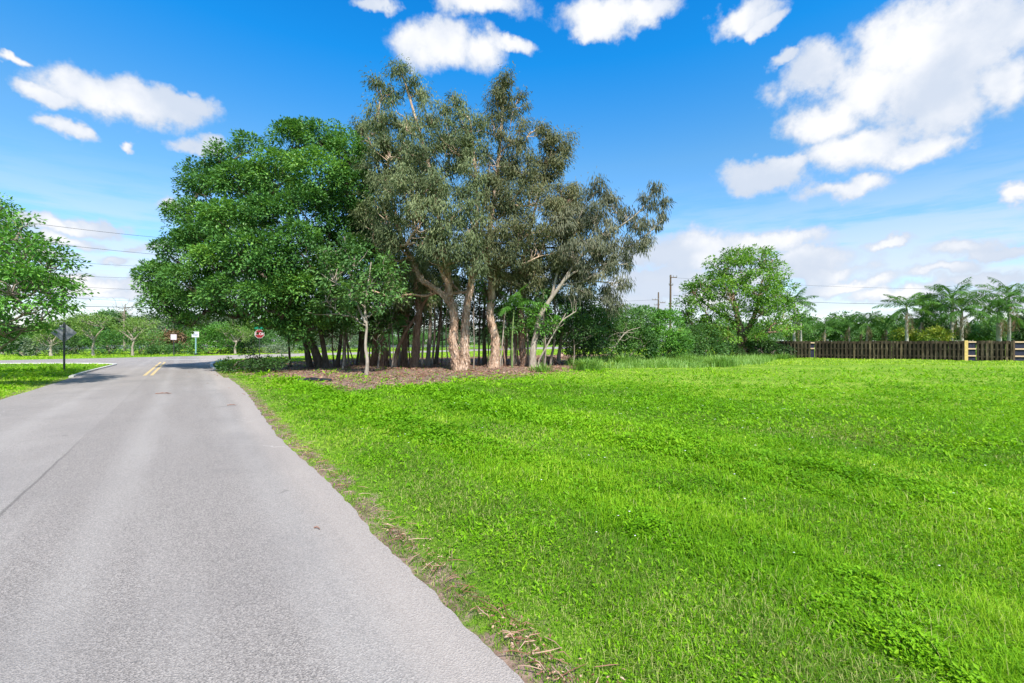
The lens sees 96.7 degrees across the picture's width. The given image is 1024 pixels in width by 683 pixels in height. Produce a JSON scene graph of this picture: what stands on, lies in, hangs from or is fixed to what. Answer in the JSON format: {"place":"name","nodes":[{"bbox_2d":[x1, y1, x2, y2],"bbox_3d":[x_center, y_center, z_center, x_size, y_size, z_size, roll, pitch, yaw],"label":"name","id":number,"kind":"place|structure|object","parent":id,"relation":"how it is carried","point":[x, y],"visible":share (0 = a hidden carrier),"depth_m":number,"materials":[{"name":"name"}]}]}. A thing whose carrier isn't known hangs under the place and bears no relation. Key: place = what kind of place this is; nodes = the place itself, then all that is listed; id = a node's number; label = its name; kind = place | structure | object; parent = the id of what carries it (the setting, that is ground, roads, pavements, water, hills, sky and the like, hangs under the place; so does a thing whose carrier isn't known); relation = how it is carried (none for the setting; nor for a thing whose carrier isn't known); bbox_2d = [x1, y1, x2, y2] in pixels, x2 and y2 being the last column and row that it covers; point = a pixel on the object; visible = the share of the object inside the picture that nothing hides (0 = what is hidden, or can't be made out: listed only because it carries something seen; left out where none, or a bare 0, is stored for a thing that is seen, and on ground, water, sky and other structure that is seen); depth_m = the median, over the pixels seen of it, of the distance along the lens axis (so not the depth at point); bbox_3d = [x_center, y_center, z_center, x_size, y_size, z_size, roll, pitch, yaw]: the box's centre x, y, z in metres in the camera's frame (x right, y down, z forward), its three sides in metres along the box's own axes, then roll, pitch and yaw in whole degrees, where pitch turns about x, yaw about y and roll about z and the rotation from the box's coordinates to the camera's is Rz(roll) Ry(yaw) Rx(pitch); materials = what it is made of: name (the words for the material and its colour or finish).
{"place":"outdoors","nodes":[
{"label":"outdoors","id":0,"kind":"place"},
{"bbox_2d":[4,345,458,350],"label":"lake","id":1,"kind":"structure","parent":0,"point":[201,345],"depth_m":143.83,"materials":[{"name":"liquid"}]},
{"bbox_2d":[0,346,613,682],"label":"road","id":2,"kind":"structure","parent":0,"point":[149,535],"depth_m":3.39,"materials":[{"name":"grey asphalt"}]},
{"bbox_2d":[0,342,1023,682],"bbox_3d":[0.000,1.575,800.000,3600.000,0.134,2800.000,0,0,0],"label":"ground","id":3,"kind":"structure","parent":0,"point":[474,628],"depth_m":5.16,"materials":[{"name":"green plant"}]},
{"bbox_2d":[0,330,45,354],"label":"shrub","id":4,"kind":"object","parent":3,"relation":"on","point":[21,336],"visible":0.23,"depth_m":54.27,"materials":[{"name":"green plant"}]},
{"bbox_2d":[1,337,59,355],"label":"shrub","id":5,"kind":"object","parent":3,"relation":"on","point":[28,348],"visible":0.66,"depth_m":49.62,"materials":[{"name":"green plant"}]},
{"bbox_2d":[3,316,88,350],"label":"background tree","id":6,"kind":"object","parent":3,"relation":"on","point":[71,326],"visible":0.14,"depth_m":71.61,"materials":[{"name":"green plant"}]},
{"bbox_2d":[0,192,99,356],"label":"spreading tree","id":7,"kind":"object","parent":3,"relation":"on","point":[24,277],"visible":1,"depth_m":16.13,"materials":[{"name":"green plant"}]},
{"bbox_2d":[29,324,75,355],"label":"street tree","id":8,"kind":"object","parent":3,"relation":"on","point":[48,338],"visible":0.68,"depth_m":48.33,"materials":[{"name":"green plant"}]},
{"bbox_2d":[2,363,116,377],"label":"kerb","id":9,"kind":"structure","parent":3,"relation":"on","point":[80,373],"depth_m":27.90,"materials":[{"name":"concrete"}]},
{"bbox_2d":[37,335,88,354],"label":"shrub","id":10,"kind":"object","parent":3,"relation":"on","point":[71,343],"visible":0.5,"depth_m":54.59,"materials":[{"name":"green plant"}]},
{"bbox_2d":[51,322,76,370],"bbox_3d":[-23.580,0.340,23.964,0.070,2.720,1.000,0,0,39],"label":"warning sign","id":11,"kind":"object","parent":3,"relation":"on","point":[66,333],"visible":0.84,"depth_m":23.96,"materials":[{"name":"metal"}]},
{"bbox_2d":[65,308,117,355],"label":"street tree","id":12,"kind":"object","parent":3,"relation":"on","point":[85,320],"visible":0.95,"depth_m":48.61,"materials":[{"name":"green plant"}]},
{"bbox_2d":[78,325,134,353],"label":"shrub","id":13,"kind":"object","parent":3,"relation":"on","point":[109,335],"visible":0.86,"depth_m":55.12,"materials":[{"name":"green plant"}]},
{"bbox_2d":[76,308,142,350],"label":"background tree","id":14,"kind":"object","parent":3,"relation":"on","point":[115,313],"visible":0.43,"depth_m":76.99,"materials":[{"name":"green plant"}]},
{"bbox_2d":[108,314,161,355],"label":"street tree","id":15,"kind":"object","parent":3,"relation":"on","point":[139,324],"visible":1,"depth_m":50.20,"materials":[{"name":"green plant"}]},
{"bbox_2d":[123,329,170,353],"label":"shrub","id":16,"kind":"object","parent":3,"relation":"on","point":[155,341],"visible":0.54,"depth_m":56.37,"materials":[{"name":"green plant"}]},
{"bbox_2d":[138,341,199,353],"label":"shrub","id":17,"kind":"object","parent":3,"relation":"on","point":[167,348],"visible":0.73,"depth_m":55.59,"materials":[{"name":"green plant"}]},
{"bbox_2d":[143,328,203,350],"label":"tree","id":18,"kind":"object","parent":3,"relation":"on","point":[181,335],"visible":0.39,"depth_m":63.59,"materials":[{"name":"plant"}]},
{"bbox_2d":[145,316,201,341],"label":"background tree","id":19,"kind":"object","parent":3,"relation":"on","point":[158,328],"visible":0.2,"depth_m":66.88,"materials":[{"name":"green plant"}]},
{"bbox_2d":[186,321,247,353],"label":"shrub","id":20,"kind":"object","parent":3,"relation":"on","point":[209,331],"visible":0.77,"depth_m":56.20,"materials":[{"name":"green plant"}]},
{"bbox_2d":[214,320,255,353],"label":"street tree","id":21,"kind":"object","parent":3,"relation":"on","point":[239,336],"visible":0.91,"depth_m":55.81,"materials":[{"name":"green plant"}]},
{"bbox_2d":[218,330,267,353],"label":"shrub","id":22,"kind":"object","parent":3,"relation":"on","point":[249,343],"visible":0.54,"depth_m":59.66,"materials":[{"name":"green plant"}]},
{"bbox_2d":[215,351,290,373],"bbox_3d":[-13.249,1.076,23.320,3.832,1.243,2.055,0,0,12],"label":"shrub","id":23,"kind":"object","parent":3,"relation":"on","point":[263,363],"visible":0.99,"depth_m":23.00,"materials":[{"name":"green plant"}]},
{"bbox_2d":[129,115,383,368],"bbox_3d":[-15.242,-6.064,27.302,15.544,15.739,10.440,0,0,31],"label":"broadleaf tree","id":24,"kind":"object","parent":3,"relation":"on","point":[280,284],"visible":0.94,"depth_m":24.43,"materials":[{"name":"green plant"}]},
{"bbox_2d":[243,341,300,353],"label":"shrub","id":25,"kind":"object","parent":3,"relation":"on","point":[282,349],"visible":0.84,"depth_m":59.91,"materials":[{"name":"green plant"}]},
{"bbox_2d":[262,329,302,351],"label":"shrub","id":26,"kind":"object","parent":3,"relation":"on","point":[268,337],"visible":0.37,"depth_m":65.59,"materials":[{"name":"green plant"}]},
{"bbox_2d":[314,329,358,350],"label":"shrub","id":27,"kind":"object","parent":3,"relation":"on","point":[356,337],"visible":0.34,"depth_m":71.98,"materials":[{"name":"green plant"}]},
{"bbox_2d":[313,264,359,366],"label":"understory tree","id":28,"kind":"object","parent":3,"relation":"on","point":[337,360],"visible":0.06,"depth_m":28.01,"materials":[{"name":"green plant"}]},
{"bbox_2d":[314,309,363,368],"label":"sapling","id":29,"kind":"object","parent":3,"relation":"on","point":[346,330],"visible":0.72,"depth_m":25.48,"materials":[{"name":"green plant"}]},
{"bbox_2d":[295,225,415,374],"bbox_3d":[-7.685,-1.909,22.050,5.975,7.273,3.708,0,0,0],"label":"slender tree","id":30,"kind":"object","parent":3,"relation":"on","point":[343,259],"visible":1,"depth_m":21.87,"materials":[{"name":"green plant"}]},
{"bbox_2d":[362,307,405,367],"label":"sapling","id":31,"kind":"object","parent":3,"relation":"on","point":[376,323],"visible":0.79,"depth_m":26.73,"materials":[{"name":"green plant"}]},
{"bbox_2d":[368,315,399,366],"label":"understory tree","id":32,"kind":"object","parent":3,"relation":"on","point":[384,358],"visible":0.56,"depth_m":28.88,"materials":[{"name":"brown plant"}]},
{"bbox_2d":[326,115,445,367],"bbox_3d":[-8.338,-6.577,30.031,8.413,17.239,5.473,0,0,0],"label":"paperbark tree","id":33,"kind":"object","parent":3,"relation":"on","point":[416,320],"visible":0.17,"depth_m":28.55,"materials":[{"name":"green plant"}]},
{"bbox_2d":[359,263,412,365],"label":"understory tree","id":34,"kind":"object","parent":3,"relation":"on","point":[362,358],"visible":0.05,"depth_m":29.41,"materials":[{"name":"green plant"}]},
{"bbox_2d":[371,282,422,367],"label":"sapling","id":35,"kind":"object","parent":3,"relation":"on","point":[391,322],"visible":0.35,"depth_m":27.03,"materials":[{"name":"green plant"}]},
{"bbox_2d":[369,255,442,365],"bbox_3d":[-7.123,-2.101,32.104,4.616,8.408,5.899,0,0,0],"label":"understory tree","id":36,"kind":"object","parent":3,"relation":"on","point":[373,359],"visible":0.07,"depth_m":29.36,"materials":[{"name":"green plant"}]},
{"bbox_2d":[393,330,445,348],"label":"shrub","id":37,"kind":"object","parent":3,"relation":"on","point":[421,337],"visible":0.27,"depth_m":87.56,"materials":[{"name":"green plant"}]},
{"bbox_2d":[343,54,501,370],"bbox_3d":[-4.589,-6.974,25.770,9.725,18.211,8.022,0,0,34],"label":"paperbark tree","id":38,"kind":"object","parent":3,"relation":"on","point":[405,178],"visible":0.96,"depth_m":24.61,"materials":[{"name":"green plant"}]},
{"bbox_2d":[413,297,439,365],"bbox_3d":[-5.734,-0.952,30.046,1.790,5.310,2.198,0,0,0],"label":"thin stem","id":39,"kind":"object","parent":3,"relation":"on","point":[426,315],"visible":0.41,"depth_m":29.94,"materials":[{"name":"brown plant"}]},
{"bbox_2d":[398,263,456,365],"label":"understory tree","id":40,"kind":"object","parent":3,"relation":"on","point":[404,355],"visible":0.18,"depth_m":29.57,"materials":[{"name":"green plant"}]},
{"bbox_2d":[215,354,641,393],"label":"leaf litter","id":41,"kind":"object","parent":3,"relation":"on","point":[400,373],"visible":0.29,"depth_m":23.34,"materials":[{"name":"brown plant"}]},
{"bbox_2d":[428,290,443,364],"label":"thin stem","id":42,"kind":"object","parent":3,"relation":"on","point":[433,348],"visible":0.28,"depth_m":30.44,"materials":[{"name":"brown plant"}]},
{"bbox_2d":[247,386,625,682],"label":"verge litter","id":43,"kind":"object","parent":3,"relation":"on","point":[511,634],"visible":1,"depth_m":2.64,"materials":[{"name":"brown plant"}]},
{"bbox_2d":[411,243,467,365],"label":"understory tree","id":44,"kind":"object","parent":3,"relation":"on","point":[429,329],"visible":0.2,"depth_m":32.81,"materials":[{"name":"green plant"}]},
{"bbox_2d":[433,295,462,364],"bbox_3d":[-4.168,-0.951,30.191,2.293,5.307,2.005,0,0,17],"label":"thin stem","id":45,"kind":"object","parent":3,"relation":"on","point":[446,315],"visible":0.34,"depth_m":29.98,"materials":[{"name":"brown plant"}]},
{"bbox_2d":[433,256,504,364],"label":"understory tree","id":46,"kind":"object","parent":3,"relation":"on","point":[436,357],"visible":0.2,"depth_m":33.50,"materials":[{"name":"green plant"}]},
{"bbox_2d":[465,280,488,367],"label":"tree","id":47,"kind":"object","parent":3,"relation":"on","point":[479,285],"visible":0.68,"depth_m":26.48,"materials":[{"name":"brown plant"}]},
{"bbox_2d":[458,278,496,365],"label":"tree","id":48,"kind":"object","parent":3,"relation":"on","point":[480,302],"visible":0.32,"depth_m":28.96,"materials":[{"name":"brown plant"}]},
{"bbox_2d":[469,254,536,364],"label":"understory tree","id":49,"kind":"object","parent":3,"relation":"on","point":[484,350],"visible":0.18,"depth_m":33.20,"materials":[{"name":"green plant"}]},
{"bbox_2d":[494,286,519,366],"bbox_3d":[-0.449,-0.959,27.918,2.017,5.324,2.039,0,0,0],"label":"thin stem","id":50,"kind":"object","parent":3,"relation":"on","point":[497,311],"visible":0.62,"depth_m":27.96,"materials":[{"name":"green plant"}]},
{"bbox_2d":[0,309,1020,346],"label":"distant woods","id":51,"kind":"object","parent":3,"relation":"on","point":[988,319],"visible":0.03,"depth_m":152.15,"materials":[{"name":"green plant"}]},
{"bbox_2d":[461,61,560,367],"bbox_3d":[0.089,-7.107,27.601,5.918,18.336,7.554,0,0,0],"label":"paperbark tree","id":52,"kind":"object","parent":3,"relation":"on","point":[515,238],"visible":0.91,"depth_m":26.61,"materials":[{"name":"green plant"}]},
{"bbox_2d":[0,365,1023,682],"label":"broad leaved weeds","id":53,"kind":"object","parent":3,"relation":"on","point":[676,433],"visible":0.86,"depth_m":5.51,"materials":[{"name":"green plant"}]},
{"bbox_2d":[489,284,540,366],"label":"feather palm","id":54,"kind":"object","parent":3,"relation":"on","point":[510,305],"visible":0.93,"depth_m":27.04,"materials":[{"name":"green plant"}]},
{"bbox_2d":[497,298,537,362],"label":"sapling","id":55,"kind":"object","parent":3,"relation":"on","point":[515,324],"visible":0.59,"depth_m":28.05,"materials":[{"name":"green plant"}]},
{"bbox_2d":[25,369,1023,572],"bbox_3d":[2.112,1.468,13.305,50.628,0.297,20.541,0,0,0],"label":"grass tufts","id":56,"kind":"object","parent":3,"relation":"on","point":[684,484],"visible":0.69,"depth_m":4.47,"materials":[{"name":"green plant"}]},
{"bbox_2d":[502,256,563,364],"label":"understory tree","id":57,"kind":"object","parent":3,"relation":"on","point":[506,340],"visible":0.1,"depth_m":32.53,"materials":[{"name":"green plant"}]},
{"bbox_2d":[519,301,565,365],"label":"sapling","id":58,"kind":"object","parent":3,"relation":"on","point":[556,317],"visible":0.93,"depth_m":27.02,"materials":[{"name":"green plant"}]},
{"bbox_2d":[513,272,586,364],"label":"understory tree","id":59,"kind":"object","parent":3,"relation":"on","point":[514,339],"visible":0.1,"depth_m":32.03,"materials":[{"name":"green plant"}]},
{"bbox_2d":[535,297,569,365],"bbox_3d":[2.578,-0.820,29.630,2.242,5.055,2.315,0,0,0],"label":"thin stem","id":60,"kind":"object","parent":3,"relation":"on","point":[554,307],"visible":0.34,"depth_m":29.45,"materials":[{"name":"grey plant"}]},
{"bbox_2d":[506,121,600,366],"bbox_3d":[2.644,-6.040,28.569,6.753,15.975,4.223,0,0,0],"label":"paperbark tree","id":61,"kind":"object","parent":3,"relation":"on","point":[554,159],"visible":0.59,"depth_m":28.28,"materials":[{"name":"green plant"}]},
{"bbox_2d":[548,306,612,363],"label":"sapling","id":62,"kind":"object","parent":3,"relation":"on","point":[574,328],"visible":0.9,"depth_m":28.99,"materials":[{"name":"green plant"}]},
{"bbox_2d":[546,287,617,362],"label":"understory tree","id":63,"kind":"object","parent":3,"relation":"on","point":[592,311],"visible":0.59,"depth_m":31.20,"materials":[{"name":"green plant"}]},
{"bbox_2d":[549,302,624,359],"bbox_3d":[5.394,-0.613,34.190,6.015,4.792,4.615,0,0,-31],"label":"shrub","id":64,"kind":"object","parent":3,"relation":"on","point":[587,350],"visible":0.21,"depth_m":33.37,"materials":[{"name":"green plant"}]},
{"bbox_2d":[566,356,610,370],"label":"grass clump","id":65,"kind":"object","parent":3,"relation":"on","point":[584,364],"visible":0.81,"depth_m":24.91,"materials":[{"name":"green plant"}]},
{"bbox_2d":[528,168,675,367],"bbox_3d":[5.522,-4.431,27.623,9.086,12.308,4.549,0,0,0],"label":"leaning tree","id":66,"kind":"object","parent":3,"relation":"on","point":[595,247],"visible":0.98,"depth_m":27.31,"materials":[{"name":"green plant"}]},
{"bbox_2d":[583,303,663,359],"bbox_3d":[8.252,-0.674,35.698,6.456,4.927,4.870,0,0,-16],"label":"shrub","id":67,"kind":"object","parent":3,"relation":"on","point":[641,330],"visible":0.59,"depth_m":34.84,"materials":[{"name":"green plant"}]},
{"bbox_2d":[615,305,695,358],"bbox_3d":[11.490,-0.693,38.211,7.462,4.950,5.552,0,0,0],"label":"shrub","id":68,"kind":"object","parent":3,"relation":"on","point":[663,317],"visible":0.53,"depth_m":36.89,"materials":[{"name":"green plant"}]},
{"bbox_2d":[566,352,777,368],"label":"rank grass","id":69,"kind":"structure","parent":3,"relation":"on","point":[668,362],"depth_m":30.69,"materials":[{"name":"green plant"}]},
{"bbox_2d":[660,323,732,356],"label":"shrub","id":70,"kind":"object","parent":3,"relation":"on","point":[701,341],"visible":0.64,"depth_m":40.45,"materials":[{"name":"green plant"}]},
{"bbox_2d":[700,354,741,367],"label":"grass clump","id":71,"kind":"object","parent":3,"relation":"on","point":[721,361],"visible":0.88,"depth_m":28.75,"materials":[{"name":"green plant"}]},
{"bbox_2d":[707,336,746,356],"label":"shrub","id":72,"kind":"object","parent":3,"relation":"on","point":[735,349],"visible":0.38,"depth_m":41.74,"materials":[{"name":"green plant"}]},
{"bbox_2d":[666,243,809,354],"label":"rounded tree","id":73,"kind":"object","parent":3,"relation":"on","point":[728,284],"visible":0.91,"depth_m":42.17,"materials":[{"name":"green plant"}]},
{"bbox_2d":[720,322,786,344],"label":"shrub","id":74,"kind":"object","parent":3,"relation":"on","point":[771,336],"visible":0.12,"depth_m":55.08,"materials":[{"name":"green plant"}]},
{"bbox_2d":[741,336,796,355],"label":"shrub","id":75,"kind":"object","parent":3,"relation":"on","point":[769,349],"visible":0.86,"depth_m":42.12,"materials":[{"name":"green plant"}]},
{"bbox_2d":[746,341,810,357],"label":"wooden fence","id":76,"kind":"object","parent":3,"relation":"on","point":[802,349],"visible":0.38,"depth_m":42.99,"materials":[{"name":"brown wood"}]},
{"bbox_2d":[774,287,817,340],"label":"palm tree","id":77,"kind":"object","parent":3,"relation":"on","point":[805,302],"visible":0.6,"depth_m":59.43,"materials":[{"name":"green plant"}]},
{"bbox_2d":[785,309,821,340],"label":"palm tree","id":78,"kind":"object","parent":3,"relation":"on","point":[807,324],"visible":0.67,"depth_m":57.80,"materials":[{"name":"green plant"}]},
{"bbox_2d":[803,317,844,340],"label":"palm tree","id":79,"kind":"object","parent":3,"relation":"on","point":[829,326],"visible":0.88,"depth_m":61.91,"materials":[{"name":"green plant"}]},
{"bbox_2d":[795,317,859,341],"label":"background tree","id":80,"kind":"object","parent":3,"relation":"on","point":[831,335],"visible":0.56,"depth_m":67.41,"materials":[{"name":"green plant"}]},
{"bbox_2d":[831,312,860,341],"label":"palm tree","id":81,"kind":"object","parent":3,"relation":"on","point":[845,326],"visible":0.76,"depth_m":61.90,"materials":[{"name":"green plant"}]},
{"bbox_2d":[815,341,891,358],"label":"wooden fence","id":82,"kind":"object","parent":3,"relation":"on","point":[857,349],"visible":0.84,"depth_m":41.09,"materials":[{"name":"brown wood"}]},
{"bbox_2d":[840,311,890,340],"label":"palm tree","id":83,"kind":"object","parent":3,"relation":"on","point":[864,317],"visible":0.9,"depth_m":59.69,"materials":[{"name":"green plant"}]},
{"bbox_2d":[840,325,893,340],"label":"background tree","id":84,"kind":"object","parent":3,"relation":"on","point":[874,332],"visible":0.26,"depth_m":69.29,"materials":[{"name":"green plant"}]},
{"bbox_2d":[865,315,904,340],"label":"palm tree","id":85,"kind":"object","parent":3,"relation":"on","point":[887,326],"visible":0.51,"depth_m":59.92,"materials":[{"name":"green plant"}]},
{"bbox_2d":[885,325,926,340],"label":"background tree","id":86,"kind":"object","parent":3,"relation":"on","point":[899,333],"visible":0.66,"depth_m":57.53,"materials":[{"name":"green plant"}]},
{"bbox_2d":[872,292,941,340],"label":"palm tree","id":87,"kind":"object","parent":3,"relation":"on","point":[905,310],"visible":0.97,"depth_m":55.85,"materials":[{"name":"green plant"}]},
{"bbox_2d":[899,306,943,334],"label":"palm tree","id":88,"kind":"object","parent":3,"relation":"on","point":[926,319],"visible":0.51,"depth_m":59.99,"materials":[{"name":"green plant"}]},
{"bbox_2d":[892,341,963,359],"bbox_3d":[35.490,0.811,38.933,4.790,1.778,0.145,0,0,26],"label":"wooden fence","id":89,"kind":"object","parent":3,"relation":"on","point":[942,350],"visible":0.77,"depth_m":38.86,"materials":[{"name":"brown wood"}]},
{"bbox_2d":[908,292,953,340],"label":"background tree","id":90,"kind":"object","parent":3,"relation":"on","point":[926,324],"visible":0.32,"depth_m":61.43,"materials":[{"name":"green plant"}]},
{"bbox_2d":[885,324,983,340],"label":"background tree","id":91,"kind":"object","parent":3,"relation":"on","point":[957,339],"visible":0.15,"depth_m":61.46,"materials":[{"name":"green plant"}]},
{"bbox_2d":[914,323,957,340],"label":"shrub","id":92,"kind":"object","parent":3,"relation":"on","point":[939,333],"visible":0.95,"depth_m":54.52,"materials":[{"name":"green plant"}]},
{"bbox_2d":[918,276,994,340],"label":"palm tree","id":93,"kind":"object","parent":3,"relation":"on","point":[960,292],"visible":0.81,"depth_m":55.42,"materials":[{"name":"green plant"}]},
{"bbox_2d":[930,292,1001,340],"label":"palm tree","id":94,"kind":"object","parent":3,"relation":"on","point":[963,307],"visible":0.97,"depth_m":53.48,"materials":[{"name":"green plant"}]},
{"bbox_2d":[964,340,975,360],"bbox_3d":[37.957,0.805,37.708,0.726,1.790,0.116,0,0,25],"label":"fence frame","id":95,"kind":"object","parent":3,"relation":"on","point":[969,350],"visible":0.99,"depth_m":37.73,"materials":[{"name":"beige wood"}]},
{"bbox_2d":[957,322,1013,340],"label":"background tree","id":96,"kind":"object","parent":3,"relation":"on","point":[978,330],"visible":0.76,"depth_m":59.38,"materials":[{"name":"green plant"}]},
{"bbox_2d":[964,294,1023,340],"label":"palm tree","id":97,"kind":"object","parent":3,"relation":"on","point":[999,326],"visible":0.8,"depth_m":53.53,"materials":[{"name":"green plant"}]},
{"bbox_2d":[976,340,1012,360],"bbox_3d":[39.320,0.807,37.097,2.229,1.786,0.145,0,0,26],"label":"wooden fence","id":98,"kind":"object","parent":3,"relation":"on","point":[986,350],"visible":0.93,"depth_m":37.11,"materials":[{"name":"brown wood"}]},
{"bbox_2d":[970,277,1023,340],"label":"palm tree","id":99,"kind":"object","parent":3,"relation":"on","point":[1009,292],"visible":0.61,"depth_m":55.93,"materials":[{"name":"green plant"}]},
{"bbox_2d":[1002,307,1023,342],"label":"background tree","id":100,"kind":"object","parent":3,"relation":"on","point":[1017,336],"visible":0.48,"depth_m":59.53,"materials":[{"name":"green plant"}]},
{"bbox_2d":[1013,340,1023,360],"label":"fence frame","id":101,"kind":"object","parent":3,"relation":"on","point":[1018,350],"visible":0.87,"depth_m":36.46,"materials":[{"name":"brown wood"}]},
{"bbox_2d":[0,0,1023,341],"label":"sky","id":102,"kind":"structure","parent":0,"point":[877,145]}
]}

